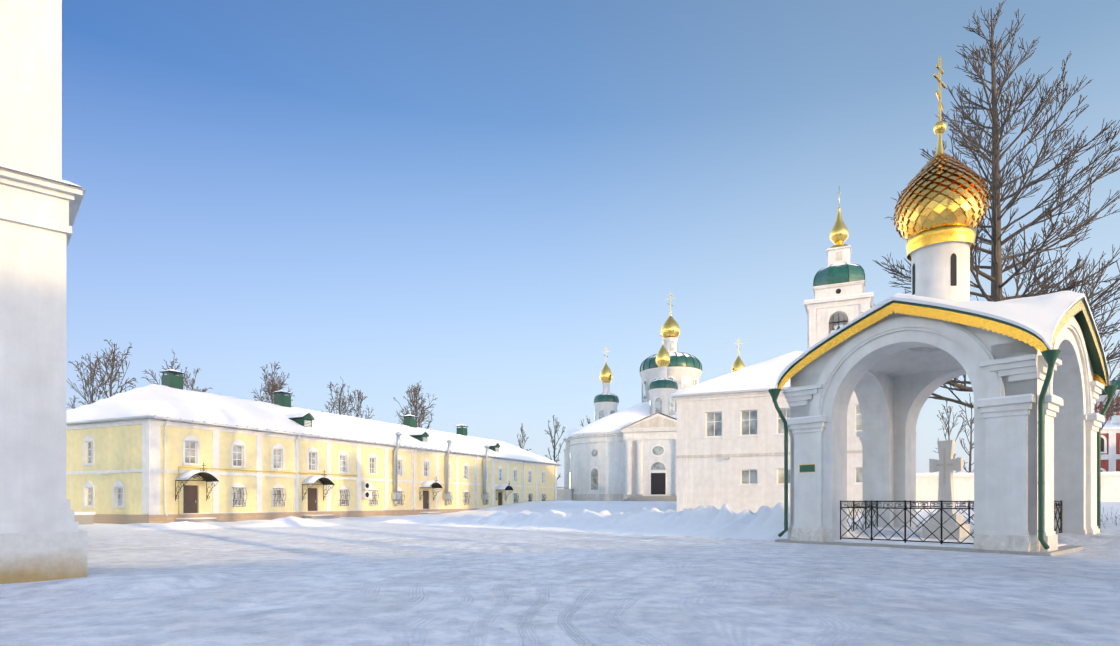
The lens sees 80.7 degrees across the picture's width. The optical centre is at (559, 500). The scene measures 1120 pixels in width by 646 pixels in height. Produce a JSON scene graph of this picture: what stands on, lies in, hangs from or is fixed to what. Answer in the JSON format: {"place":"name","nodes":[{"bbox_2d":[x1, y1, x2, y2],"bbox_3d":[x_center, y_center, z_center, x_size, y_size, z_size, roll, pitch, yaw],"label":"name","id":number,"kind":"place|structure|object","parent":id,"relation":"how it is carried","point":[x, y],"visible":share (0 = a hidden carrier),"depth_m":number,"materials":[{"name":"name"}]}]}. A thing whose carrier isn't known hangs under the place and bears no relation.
{"place":"outdoors","nodes":[
{"label":"outdoors","id":0,"kind":"place"},
{"bbox_2d":[0,500,1119,645],"bbox_3d":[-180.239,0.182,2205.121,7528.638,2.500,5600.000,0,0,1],"label":"snow ground","id":1,"kind":"structure","parent":0,"point":[358,581],"depth_m":9.98,"materials":[{"name":"white snow"}]},
{"bbox_2d":[0,0,86,583],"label":"white pillar","id":2,"kind":"structure","parent":1,"relation":"on","point":[43,536],"depth_m":10.76,"materials":[{"name":"white paint"}]},
{"bbox_2d":[75,512,94,523],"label":"wall","id":3,"kind":"structure","parent":1,"relation":"on","point":[84,517],"depth_m":38.55,"materials":[{"name":"paint"}]},
{"bbox_2d":[66,351,122,408],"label":"distant birch","id":4,"kind":"object","parent":1,"relation":"on","point":[87,382],"visible":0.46,"depth_m":90.01,"materials":[{"name":"brown plant"}]},
{"bbox_2d":[86,340,137,402],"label":"distant birch","id":5,"kind":"object","parent":1,"relation":"on","point":[112,365],"visible":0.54,"depth_m":79.20,"materials":[{"name":"brown plant"}]},
{"bbox_2d":[142,350,212,391],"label":"distant birch","id":6,"kind":"object","parent":1,"relation":"on","point":[171,366],"visible":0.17,"depth_m":93.59,"materials":[{"name":"brown plant"}]},
{"bbox_2d":[178,368,205,391],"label":"distant birch","id":7,"kind":"object","parent":1,"relation":"on","point":[190,384],"visible":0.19,"depth_m":107.92,"materials":[{"name":"brown plant"}]},
{"bbox_2d":[251,362,293,403],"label":"distant birch","id":8,"kind":"object","parent":1,"relation":"on","point":[273,387],"visible":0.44,"depth_m":95.47,"materials":[{"name":"brown plant"}]},
{"bbox_2d":[253,372,292,406],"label":"distant birch","id":9,"kind":"object","parent":1,"relation":"on","point":[264,388],"visible":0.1,"depth_m":105.57,"materials":[{"name":"brown plant"}]},
{"bbox_2d":[66,369,559,523],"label":"yellow building","id":10,"kind":"structure","parent":1,"relation":"on","point":[169,449],"depth_m":46.98,"materials":[{"name":"paint"}]},
{"bbox_2d":[322,377,353,415],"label":"distant birch","id":11,"kind":"object","parent":1,"relation":"on","point":[339,399],"visible":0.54,"depth_m":107.78,"materials":[{"name":"brown plant"}]},
{"bbox_2d":[343,389,374,418],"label":"distant birch","id":12,"kind":"object","parent":1,"relation":"on","point":[360,399],"visible":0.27,"depth_m":117.78,"materials":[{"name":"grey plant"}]},
{"bbox_2d":[136,509,634,529],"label":"snow heaps","id":13,"kind":"object","parent":1,"relation":"on","point":[291,521],"visible":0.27,"depth_m":35.31,"materials":[{"name":"white snow"}]},
{"bbox_2d":[393,381,437,427],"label":"distant birch","id":14,"kind":"object","parent":1,"relation":"on","point":[414,402],"visible":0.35,"depth_m":118.94,"materials":[{"name":"brown plant"}]},
{"bbox_2d":[398,384,433,429],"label":"distant birch","id":15,"kind":"object","parent":1,"relation":"on","point":[417,404],"visible":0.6,"depth_m":107.18,"materials":[{"name":"brown plant"}]},
{"bbox_2d":[517,423,530,450],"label":"tree","id":16,"kind":"object","parent":1,"relation":"on","point":[523,436],"visible":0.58,"depth_m":150.33,"materials":[{"name":"brown plant"}]},
{"bbox_2d":[545,415,564,479],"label":"tree","id":17,"kind":"object","parent":1,"relation":"on","point":[555,432],"visible":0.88,"depth_m":127.72,"materials":[{"name":"brown plant"}]},
{"bbox_2d":[557,487,573,500],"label":"wall","id":18,"kind":"structure","parent":1,"relation":"on","point":[564,494],"depth_m":93.98,"materials":[{"name":"paint"}]},
{"bbox_2d":[427,502,857,539],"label":"snowbank","id":19,"kind":"object","parent":1,"relation":"on","point":[761,523],"visible":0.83,"depth_m":26.80,"materials":[{"name":"white snow"}]},
{"bbox_2d":[562,292,744,500],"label":"church","id":20,"kind":"structure","parent":1,"relation":"on","point":[611,453],"depth_m":89.39,"materials":[{"name":"white paint"}]},
{"bbox_2d":[671,351,861,515],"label":"white building","id":21,"kind":"structure","parent":1,"relation":"on","point":[730,439],"depth_m":47.41,"materials":[{"name":"paint"}]},
{"bbox_2d":[804,192,873,348],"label":"bell tower","id":22,"kind":"structure","parent":1,"relation":"on","point":[842,297],"depth_m":72.09,"materials":[{"name":"white paint"}]},
{"bbox_2d":[768,56,1117,555],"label":"chapel","id":23,"kind":"structure","parent":1,"relation":"on","point":[1035,369],"depth_m":20.25,"materials":[{"name":"white paint"}]},
{"bbox_2d":[934,400,969,472],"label":"tree","id":24,"kind":"object","parent":1,"relation":"on","point":[948,421],"visible":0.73,"depth_m":122.50,"materials":[{"name":"brown plant"}]},
{"bbox_2d":[957,393,973,472],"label":"tree","id":25,"kind":"object","parent":1,"relation":"on","point":[970,443],"visible":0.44,"depth_m":103.14,"materials":[{"name":"brown plant"}]},
{"bbox_2d":[861,0,1119,414],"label":"larch","id":26,"kind":"object","parent":1,"relation":"on","point":[995,242],"visible":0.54,"depth_m":26.00,"materials":[{"name":"brown plant"}]},
{"bbox_2d":[916,471,1119,501],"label":"monastery wall","id":27,"kind":"structure","parent":1,"relation":"on","point":[927,486],"depth_m":61.89,"materials":[{"name":"white paint"}]},
{"bbox_2d":[1069,277,1119,429],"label":"lime","id":28,"kind":"object","parent":1,"relation":"on","point":[1111,311],"visible":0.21,"depth_m":49.89,"materials":[{"name":"brown plant"}]},
{"bbox_2d":[1095,363,1119,471],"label":"building","id":29,"kind":"structure","parent":1,"relation":"on","point":[1110,446],"depth_m":115.48,"materials":[{"name":"red brick"}]},
{"bbox_2d":[1101,508,1119,527],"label":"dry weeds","id":30,"kind":"object","parent":1,"relation":"on","point":[1110,518],"visible":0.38,"depth_m":25.16,"materials":[{"name":"brown plant"}]},
{"bbox_2d":[62,0,1119,488],"label":"sky","id":31,"kind":"structure","parent":0,"point":[475,202],"materials":[{"name":"blue"}]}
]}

